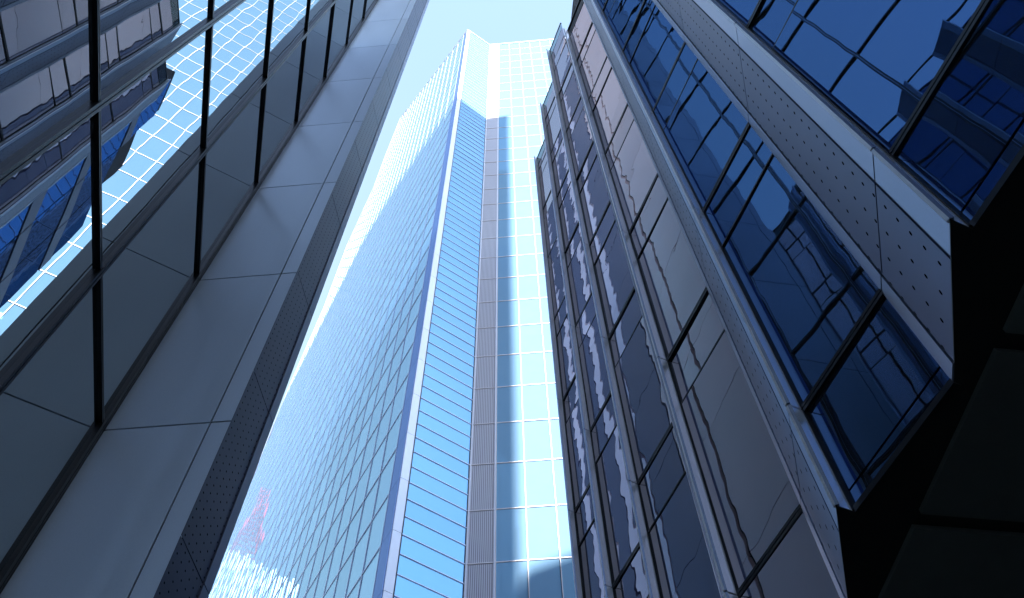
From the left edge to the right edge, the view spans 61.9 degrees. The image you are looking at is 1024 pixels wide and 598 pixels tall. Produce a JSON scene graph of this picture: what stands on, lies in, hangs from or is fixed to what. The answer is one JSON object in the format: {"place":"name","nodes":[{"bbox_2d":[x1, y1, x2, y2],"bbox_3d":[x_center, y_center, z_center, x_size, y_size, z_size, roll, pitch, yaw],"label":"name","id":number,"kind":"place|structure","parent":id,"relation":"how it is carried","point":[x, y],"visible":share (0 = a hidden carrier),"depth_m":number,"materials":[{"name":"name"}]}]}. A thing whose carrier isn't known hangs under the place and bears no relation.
{"place":"outdoors","nodes":[
{"label":"outdoors","id":0,"kind":"place"},
{"bbox_2d":[267,0,572,438],"label":"sky","id":1,"kind":"structure","parent":0,"point":[444,22],"materials":[{"name":"blue"}]},
{"bbox_2d":[534,0,1023,597],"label":"office building","id":2,"kind":"structure","parent":0,"point":[782,244],"depth_m":8.68,"materials":[{"name":"grey metal"}]},
{"bbox_2d":[540,162,550,205],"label":"window","id":3,"kind":"structure","parent":2,"relation":"in","point":[545,179],"depth_m":36.77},
{"bbox_2d":[544,201,556,254],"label":"window","id":4,"kind":"structure","parent":2,"relation":"in","point":[549,221],"depth_m":32.91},
{"bbox_2d":[547,104,560,149],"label":"window","id":5,"kind":"structure","parent":2,"relation":"in","point":[553,127],"depth_m":35.55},
{"bbox_2d":[549,251,564,316],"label":"window","id":6,"kind":"structure","parent":2,"relation":"in","point":[556,277],"depth_m":29.08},
{"bbox_2d":[553,139,567,193],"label":"window","id":7,"kind":"structure","parent":2,"relation":"in","point":[560,165],"depth_m":31.69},
{"bbox_2d":[555,42,570,91],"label":"window","id":8,"kind":"structure","parent":2,"relation":"in","point":[563,64],"depth_m":34.27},
{"bbox_2d":[557,314,574,396],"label":"window","id":9,"kind":"structure","parent":2,"relation":"in","point":[566,360],"depth_m":25.24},
{"bbox_2d":[559,183,577,248],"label":"window","id":10,"kind":"structure","parent":2,"relation":"in","point":[568,212],"depth_m":27.86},
{"bbox_2d":[561,71,580,128],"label":"window","id":11,"kind":"structure","parent":2,"relation":"in","point":[571,96],"depth_m":30.43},
{"bbox_2d":[564,377,578,421],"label":"window","id":12,"kind":"structure","parent":2,"relation":"in","point":[571,398],"depth_m":23.40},
{"bbox_2d":[566,399,589,507],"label":"window","id":13,"kind":"structure","parent":2,"relation":"in","point":[575,436],"depth_m":21.40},
{"bbox_2d":[568,238,591,322],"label":"window","id":14,"kind":"structure","parent":2,"relation":"in","point":[580,285],"depth_m":24.00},
{"bbox_2d":[570,3,591,57],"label":"window","id":15,"kind":"structure","parent":2,"relation":"in","point":[583,22],"depth_m":29.23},
{"bbox_2d":[569,107,592,176],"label":"window","id":16,"kind":"structure","parent":2,"relation":"in","point":[580,141],"depth_m":26.58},
{"bbox_2d":[576,487,593,542],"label":"window","id":17,"kind":"structure","parent":2,"relation":"in","point":[585,511],"depth_m":19.57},
{"bbox_2d":[576,295,595,346],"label":"window","id":18,"kind":"structure","parent":2,"relation":"in","point":[589,312],"depth_m":22.13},
{"bbox_2d":[577,142,596,190],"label":"window","id":19,"kind":"structure","parent":2,"relation":"in","point":[592,153],"depth_m":24.74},
{"bbox_2d":[580,520,604,597],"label":"window","id":20,"kind":"structure","parent":2,"relation":"in","point":[589,549],"depth_m":18.25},
{"bbox_2d":[580,30,606,95],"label":"window","id":21,"kind":"structure","parent":2,"relation":"in","point":[595,56],"depth_m":25.38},
{"bbox_2d":[579,316,609,427],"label":"window","id":22,"kind":"structure","parent":2,"relation":"in","point":[595,376],"depth_m":20.12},
{"bbox_2d":[580,155,609,241],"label":"window","id":23,"kind":"structure","parent":2,"relation":"in","point":[594,195],"depth_m":22.73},
{"bbox_2d":[589,57,610,109],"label":"window","id":24,"kind":"structure","parent":2,"relation":"in","point":[602,77],"depth_m":23.51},
{"bbox_2d":[590,202,614,262],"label":"window","id":25,"kind":"structure","parent":2,"relation":"in","point":[608,219],"depth_m":20.89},
{"bbox_2d":[591,396,616,461],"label":"window","id":26,"kind":"structure","parent":2,"relation":"in","point":[606,422],"depth_m":18.30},
{"bbox_2d":[593,68,626,150],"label":"window","id":27,"kind":"structure","parent":2,"relation":"in","point":[611,103],"depth_m":21.52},
{"bbox_2d":[595,220,633,333],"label":"window","id":28,"kind":"structure","parent":2,"relation":"in","point":[614,277],"depth_m":18.88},
{"bbox_2d":[596,426,638,580],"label":"window","id":29,"kind":"structure","parent":2,"relation":"in","point":[621,530],"depth_m":16.27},
{"bbox_2d":[606,106,633,168],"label":"window","id":30,"kind":"structure","parent":2,"relation":"in","point":[624,125],"depth_m":19.68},
{"bbox_2d":[608,0,643,48],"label":"window","id":31,"kind":"structure","parent":2,"relation":"in","point":[623,14],"depth_m":20.15,"materials":[{"name":"blue glass"}]},
{"bbox_2d":[610,291,641,365],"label":"window","id":32,"kind":"structure","parent":2,"relation":"in","point":[632,314],"depth_m":17.06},
{"bbox_2d":[615,547,648,597],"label":"window","id":33,"kind":"structure","parent":2,"relation":"in","point":[633,583],"depth_m":14.56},
{"bbox_2d":[611,120,656,229],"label":"window","id":34,"kind":"structure","parent":2,"relation":"in","point":[633,170],"depth_m":17.66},
{"bbox_2d":[624,0,654,61],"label":"window","id":35,"kind":"structure","parent":2,"relation":"in","point":[648,6],"depth_m":18.47,"materials":[{"name":"blue glass"}]},
{"bbox_2d":[615,317,671,478],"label":"window","id":36,"kind":"structure","parent":2,"relation":"in","point":[647,415],"depth_m":15.00,"materials":[{"name":"glass"}]},
{"bbox_2d":[631,176,666,255],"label":"window","id":37,"kind":"structure","parent":2,"relation":"in","point":[657,197],"depth_m":15.85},
{"bbox_2d":[630,5,683,107],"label":"window","id":38,"kind":"structure","parent":2,"relation":"in","point":[659,46],"depth_m":16.45,"materials":[{"name":"blue glass"}]},
{"bbox_2d":[639,427,684,528],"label":"window","id":39,"kind":"structure","parent":2,"relation":"in","point":[667,468],"depth_m":13.22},
{"bbox_2d":[639,199,705,354],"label":"window","id":40,"kind":"structure","parent":2,"relation":"in","point":[675,284],"depth_m":13.78,"materials":[{"name":"glass"}]},
{"bbox_2d":[654,43,696,129],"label":"window","id":41,"kind":"structure","parent":2,"relation":"in","point":[687,59],"depth_m":14.63,"materials":[{"name":"blue glass"}]},
{"bbox_2d":[649,473,720,597],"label":"window","id":42,"kind":"structure","parent":2,"relation":"in","point":[684,567],"depth_m":11.91,"materials":[{"name":"glass"}]},
{"bbox_2d":[670,292,723,399],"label":"window","id":43,"kind":"structure","parent":2,"relation":"in","point":[706,327],"depth_m":12.02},
{"bbox_2d":[664,60,746,206],"bbox_3d":[2.829,-2.551,12.748,0.033,3.294,1.279,18,-62,-11],"label":"window","id":44,"kind":"structure","parent":2,"relation":"in","point":[704,127],"depth_m":12.55,"materials":[{"name":"blue glass"}]},
{"bbox_2d":[705,126,771,243],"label":"window","id":45,"kind":"structure","parent":2,"relation":"in","point":[752,155],"depth_m":10.80,"materials":[{"name":"blue glass"}]},
{"bbox_2d":[720,0,758,23],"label":"window","id":46,"kind":"structure","parent":2,"relation":"in","point":[743,9],"depth_m":10.81,"materials":[{"name":"blue glass"}]},
{"bbox_2d":[682,331,798,588],"bbox_3d":[2.614,1.756,10.130,0.034,3.294,1.279,18,-62,-11],"label":"window","id":47,"kind":"structure","parent":2,"relation":"in","point":[752,494],"depth_m":9.86,"materials":[{"name":"glass"}]},
{"bbox_2d":[751,0,796,46],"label":"window","id":48,"kind":"structure","parent":2,"relation":"in","point":[772,15],"depth_m":9.75,"materials":[{"name":"blue glass"}]},
{"bbox_2d":[741,512,839,597],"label":"window","id":49,"kind":"structure","parent":2,"relation":"in","point":[797,568],"depth_m":8.23,"materials":[{"name":"glass"}]},
{"bbox_2d":[724,155,878,401],"bbox_3d":[2.889,-0.352,8.924,0.035,3.294,1.279,17,-62,-10],"label":"window","id":50,"kind":"structure","parent":2,"relation":"in","point":[807,290],"depth_m":8.62,"materials":[{"name":"blue glass"}]},
{"bbox_2d":[809,297,940,489],"bbox_3d":[2.920,0.748,7.011,0.040,1.071,1.280,17,-62,-10],"label":"window","id":51,"kind":"structure","parent":2,"relation":"in","point":[887,368],"depth_m":6.93,"materials":[{"name":"blue glass"}]},
{"bbox_2d":[774,0,980,149],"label":"window","id":52,"kind":"structure","parent":2,"relation":"in","point":[876,60],"depth_m":7.22,"materials":[{"name":"blue glass"}]},
{"bbox_2d":[849,368,948,502],"bbox_3d":[2.923,1.068,6.450,0.032,0.173,1.280,17,-62,-10],"label":"window","id":53,"kind":"structure","parent":2,"relation":"in","point":[939,380],"depth_m":6.44,"materials":[{"name":"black glass"}]},
{"bbox_2d":[896,0,1023,210],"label":"window","id":54,"kind":"structure","parent":2,"relation":"in","point":[976,110],"depth_m":5.81,"materials":[{"name":"blue glass"}]},
{"bbox_2d":[963,123,1023,219],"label":"window","id":55,"kind":"structure","parent":2,"relation":"in","point":[1017,142],"depth_m":5.41,"materials":[{"name":"blue glass"}]},
{"bbox_3d":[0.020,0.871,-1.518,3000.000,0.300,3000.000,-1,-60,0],"label":"ground","id":56,"kind":"structure","parent":0,"visible":0},
{"bbox_2d":[0,0,429,597],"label":"office building","id":57,"kind":"structure","parent":56,"relation":"on","point":[180,182],"depth_m":11.73,"materials":[{"name":"grey metal"}]},
{"bbox_2d":[0,0,93,168],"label":"window","id":58,"kind":"structure","parent":57,"relation":"in","point":[47,69],"depth_m":8.25,"materials":[{"name":"grey glass"}]},
{"bbox_2d":[0,116,95,378],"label":"window","id":59,"kind":"structure","parent":57,"relation":"in","point":[48,216],"depth_m":9.06,"materials":[{"name":"blue glass"}]},
{"bbox_2d":[0,284,97,571],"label":"window","id":60,"kind":"structure","parent":57,"relation":"in","point":[49,411],"depth_m":10.04,"materials":[{"name":"grey glass"}]},
{"bbox_2d":[103,160,201,413],"bbox_3d":[-5.537,-0.348,13.275,0.032,4.320,2.498,11,-61,-7],"label":"window","id":61,"kind":"structure","parent":57,"relation":"in","point":[145,283],"depth_m":12.94,"materials":[{"name":"grey glass"}]},
{"bbox_2d":[101,29,208,260],"bbox_3d":[-5.006,-2.373,12.120,0.031,4.320,2.112,11,-61,-7],"label":"window","id":62,"kind":"structure","parent":57,"relation":"in","point":[151,132],"depth_m":11.78,"materials":[{"name":"blue glass"}]},
{"bbox_2d":[100,0,210,95],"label":"window","id":63,"kind":"structure","parent":57,"relation":"in","point":[133,33],"depth_m":10.59,"materials":[{"name":"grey glass"}]},
{"bbox_2d":[201,87,263,264],"bbox_3d":[-5.590,-2.539,17.091,0.030,4.320,2.498,11,-61,-7],"label":"window","id":64,"kind":"structure","parent":57,"relation":"in","point":[231,164],"depth_m":16.88,"materials":[{"name":"grey glass"}]},
{"bbox_2d":[207,0,270,142],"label":"window","id":65,"kind":"structure","parent":57,"relation":"in","point":[240,38],"depth_m":15.65,"materials":[{"name":"blue glass"}]},
{"bbox_2d":[259,40,303,176],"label":"window","id":66,"kind":"structure","parent":57,"relation":"in","point":[282,94],"depth_m":20.78,"materials":[{"name":"grey glass"}]},
{"bbox_2d":[268,0,308,72],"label":"window","id":67,"kind":"structure","parent":57,"relation":"in","point":[289,16],"depth_m":19.54,"materials":[{"name":"blue glass"}]},
{"bbox_2d":[299,6,332,115],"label":"window","id":68,"kind":"structure","parent":57,"relation":"in","point":[318,38],"depth_m":24.67,"materials":[{"name":"grey glass"}]},
{"bbox_2d":[308,0,331,27],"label":"window","id":69,"kind":"structure","parent":57,"relation":"in","point":[317,7],"depth_m":23.19,"materials":[{"name":"blue glass"}]},
{"bbox_2d":[327,0,351,72],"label":"window","id":70,"kind":"structure","parent":57,"relation":"in","point":[342,12],"depth_m":28.43,"materials":[{"name":"grey glass"}]},
{"bbox_2d":[349,0,365,38],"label":"window","id":71,"kind":"structure","parent":57,"relation":"in","point":[358,5],"depth_m":32.39,"materials":[{"name":"grey glass"}]},
{"bbox_2d":[209,29,575,597],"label":"office tower","id":72,"kind":"structure","parent":56,"relation":"on","point":[412,448],"depth_m":73.60,"materials":[{"name":"glass"}]},
{"bbox_2d":[307,531,328,589],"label":"window","id":73,"kind":"structure","parent":72,"relation":"in","point":[320,551],"depth_m":62.89,"materials":[{"name":"blue glass"}]},
{"bbox_2d":[314,552,332,597],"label":"window","id":74,"kind":"structure","parent":72,"relation":"in","point":[322,579],"depth_m":58.45,"materials":[{"name":"blue glass"}]},
{"bbox_2d":[321,508,342,567],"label":"window","id":75,"kind":"structure","parent":72,"relation":"in","point":[334,528],"depth_m":61.80,"materials":[{"name":"blue glass"}]},
{"bbox_2d":[324,528,347,593],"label":"window","id":76,"kind":"structure","parent":72,"relation":"in","point":[334,568],"depth_m":57.02,"materials":[{"name":"blue glass"}]},
{"bbox_2d":[209,35,463,597],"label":"high window","id":77,"kind":"structure","parent":72,"relation":"in","point":[376,345],"depth_m":112.49,"materials":[{"name":"blue glass"}]},
{"bbox_2d":[334,550,353,597],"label":"window","id":78,"kind":"structure","parent":72,"relation":"in","point":[343,576],"depth_m":52.74,"materials":[{"name":"blue glass"}]},
{"bbox_2d":[335,485,356,544],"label":"window","id":79,"kind":"structure","parent":72,"relation":"in","point":[347,509],"depth_m":60.68,"materials":[{"name":"blue glass"}]},
{"bbox_2d":[340,504,362,568],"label":"window","id":80,"kind":"structure","parent":72,"relation":"in","point":[353,527],"depth_m":55.90,"materials":[{"name":"blue glass"}]},
{"bbox_2d":[346,524,370,596],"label":"window","id":81,"kind":"structure","parent":72,"relation":"in","point":[359,554],"depth_m":51.13,"materials":[{"name":"blue glass"}]},
{"bbox_2d":[350,462,370,520],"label":"window","id":82,"kind":"structure","parent":72,"relation":"in","point":[361,488],"depth_m":59.57,"materials":[{"name":"blue glass"}]},
{"bbox_2d":[356,478,378,543],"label":"window","id":83,"kind":"structure","parent":72,"relation":"in","point":[369,502],"depth_m":54.82,"materials":[{"name":"blue glass"}]},
{"bbox_2d":[359,424,378,478],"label":"window","id":84,"kind":"structure","parent":72,"relation":"in","point":[368,454],"depth_m":63.25,"materials":[{"name":"blue glass"}]},
{"bbox_2d":[359,549,379,597],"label":"window","id":85,"kind":"structure","parent":72,"relation":"in","point":[368,578],"depth_m":47.02,"materials":[{"name":"blue glass"}]},
{"bbox_2d":[363,497,387,570],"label":"window","id":86,"kind":"structure","parent":72,"relation":"in","point":[376,531],"depth_m":50.04,"materials":[{"name":"blue glass"}]},
{"bbox_2d":[365,436,386,496],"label":"window","id":87,"kind":"structure","parent":72,"relation":"in","point":[377,460],"depth_m":58.47,"materials":[{"name":"blue glass"}]},
{"bbox_2d":[374,401,392,453],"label":"window","id":88,"kind":"structure","parent":72,"relation":"in","point":[384,423],"depth_m":62.15,"materials":[{"name":"blue glass"}]},
{"bbox_2d":[373,451,395,516],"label":"window","id":89,"kind":"structure","parent":72,"relation":"in","point":[385,478],"depth_m":53.71,"materials":[{"name":"blue glass"}]},
{"bbox_2d":[381,412,401,470],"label":"window","id":90,"kind":"structure","parent":72,"relation":"in","point":[392,438],"depth_m":57.38,"materials":[{"name":"blue glass"}]},
{"bbox_2d":[389,376,407,428],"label":"window","id":91,"kind":"structure","parent":72,"relation":"in","point":[399,398],"depth_m":61.04,"materials":[{"name":"blue glass"}]},
{"bbox_2d":[395,575,446,597],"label":"window","id":92,"kind":"structure","parent":72,"relation":"in","point":[405,588],"depth_m":44.67,"materials":[{"name":"blue glass"}]},
{"bbox_2d":[397,555,462,597],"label":"window","id":93,"kind":"structure","parent":72,"relation":"in","point":[408,568],"depth_m":46.01,"materials":[{"name":"blue glass"}]},
{"bbox_2d":[400,535,463,581],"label":"window","id":94,"kind":"structure","parent":72,"relation":"in","point":[410,548],"depth_m":47.23,"materials":[{"name":"blue glass"}]},
{"bbox_2d":[403,517,464,562],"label":"window","id":95,"kind":"structure","parent":72,"relation":"in","point":[412,529],"depth_m":48.45,"materials":[{"name":"blue glass"}]},
{"bbox_2d":[405,500,465,543],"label":"window","id":96,"kind":"structure","parent":72,"relation":"in","point":[414,511],"depth_m":49.67,"materials":[{"name":"blue glass"}]},
{"bbox_2d":[408,483,466,526],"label":"window","id":97,"kind":"structure","parent":72,"relation":"in","point":[416,494],"depth_m":50.90,"materials":[{"name":"blue glass"}]},
{"bbox_2d":[410,467,467,509],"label":"window","id":98,"kind":"structure","parent":72,"relation":"in","point":[417,477],"depth_m":52.12,"materials":[{"name":"blue glass"}]},
{"bbox_2d":[412,452,467,493],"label":"window","id":99,"kind":"structure","parent":72,"relation":"in","point":[419,462],"depth_m":53.34,"materials":[{"name":"blue glass"}]},
{"bbox_2d":[414,438,468,477],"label":"window","id":100,"kind":"structure","parent":72,"relation":"in","point":[420,447],"depth_m":54.56,"materials":[{"name":"blue glass"}]},
{"bbox_2d":[416,424,469,463],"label":"window","id":101,"kind":"structure","parent":72,"relation":"in","point":[436,440],"depth_m":55.78,"materials":[{"name":"blue glass"}]},
{"bbox_2d":[418,411,469,449],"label":"window","id":102,"kind":"structure","parent":72,"relation":"in","point":[425,420],"depth_m":56.99,"materials":[{"name":"blue glass"}]},
{"bbox_2d":[419,398,470,435],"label":"window","id":103,"kind":"structure","parent":72,"relation":"in","point":[425,406],"depth_m":58.22,"materials":[{"name":"blue glass"}]},
{"bbox_2d":[421,386,470,422],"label":"window","id":104,"kind":"structure","parent":72,"relation":"in","point":[427,394],"depth_m":59.44,"materials":[{"name":"blue glass"}]},
{"bbox_2d":[423,374,471,410],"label":"window","id":105,"kind":"structure","parent":72,"relation":"in","point":[428,382],"depth_m":60.68,"materials":[{"name":"blue glass"}]},
{"bbox_2d":[424,364,472,398],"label":"window","id":106,"kind":"structure","parent":72,"relation":"in","point":[431,371],"depth_m":61.88,"materials":[{"name":"blue glass"}]},
{"bbox_2d":[426,353,472,387],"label":"window","id":107,"kind":"structure","parent":72,"relation":"in","point":[430,359],"depth_m":63.12,"materials":[{"name":"blue glass"}]},
{"bbox_2d":[427,343,473,376],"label":"window","id":108,"kind":"structure","parent":72,"relation":"in","point":[432,349],"depth_m":64.35,"materials":[{"name":"blue glass"}]},
{"bbox_2d":[429,333,473,365],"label":"window","id":109,"kind":"structure","parent":72,"relation":"in","point":[441,343],"depth_m":65.55,"materials":[{"name":"blue glass"}]},
{"bbox_2d":[430,323,474,355],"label":"window","id":110,"kind":"structure","parent":72,"relation":"in","point":[434,329],"depth_m":66.78,"materials":[{"name":"blue glass"}]},
{"bbox_2d":[431,313,474,345],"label":"window","id":111,"kind":"structure","parent":72,"relation":"in","point":[437,320],"depth_m":68.00,"materials":[{"name":"blue glass"}]},
{"bbox_2d":[433,305,474,335],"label":"window","id":112,"kind":"structure","parent":72,"relation":"in","point":[443,314],"depth_m":69.22,"materials":[{"name":"blue glass"}]},
{"bbox_2d":[434,296,475,327],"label":"window","id":113,"kind":"structure","parent":72,"relation":"in","point":[437,301],"depth_m":70.45,"materials":[{"name":"blue glass"}]},
{"bbox_2d":[435,288,475,318],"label":"window","id":114,"kind":"structure","parent":72,"relation":"in","point":[439,293],"depth_m":71.66,"materials":[{"name":"blue glass"}]},
{"bbox_2d":[436,280,476,309],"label":"window","id":115,"kind":"structure","parent":72,"relation":"in","point":[440,285],"depth_m":72.86,"materials":[{"name":"blue glass"}]},
{"bbox_2d":[437,272,476,301],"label":"window","id":116,"kind":"structure","parent":72,"relation":"in","point":[441,277],"depth_m":74.10,"materials":[{"name":"blue glass"}]},
{"bbox_2d":[466,32,488,78],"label":"high window","id":117,"kind":"structure","parent":72,"relation":"in","point":[471,34],"depth_m":143.28,"materials":[{"name":"white glass"}]},
{"bbox_2d":[498,300,518,325],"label":"window","id":118,"kind":"structure","parent":72,"relation":"in","point":[507,310],"depth_m":72.12,"materials":[{"name":"blue glass"}]},
{"bbox_2d":[496,40,575,597],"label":"high window","id":119,"kind":"structure","parent":72,"relation":"in","point":[544,575],"depth_m":63.50,"materials":[{"name":"blue glass"}]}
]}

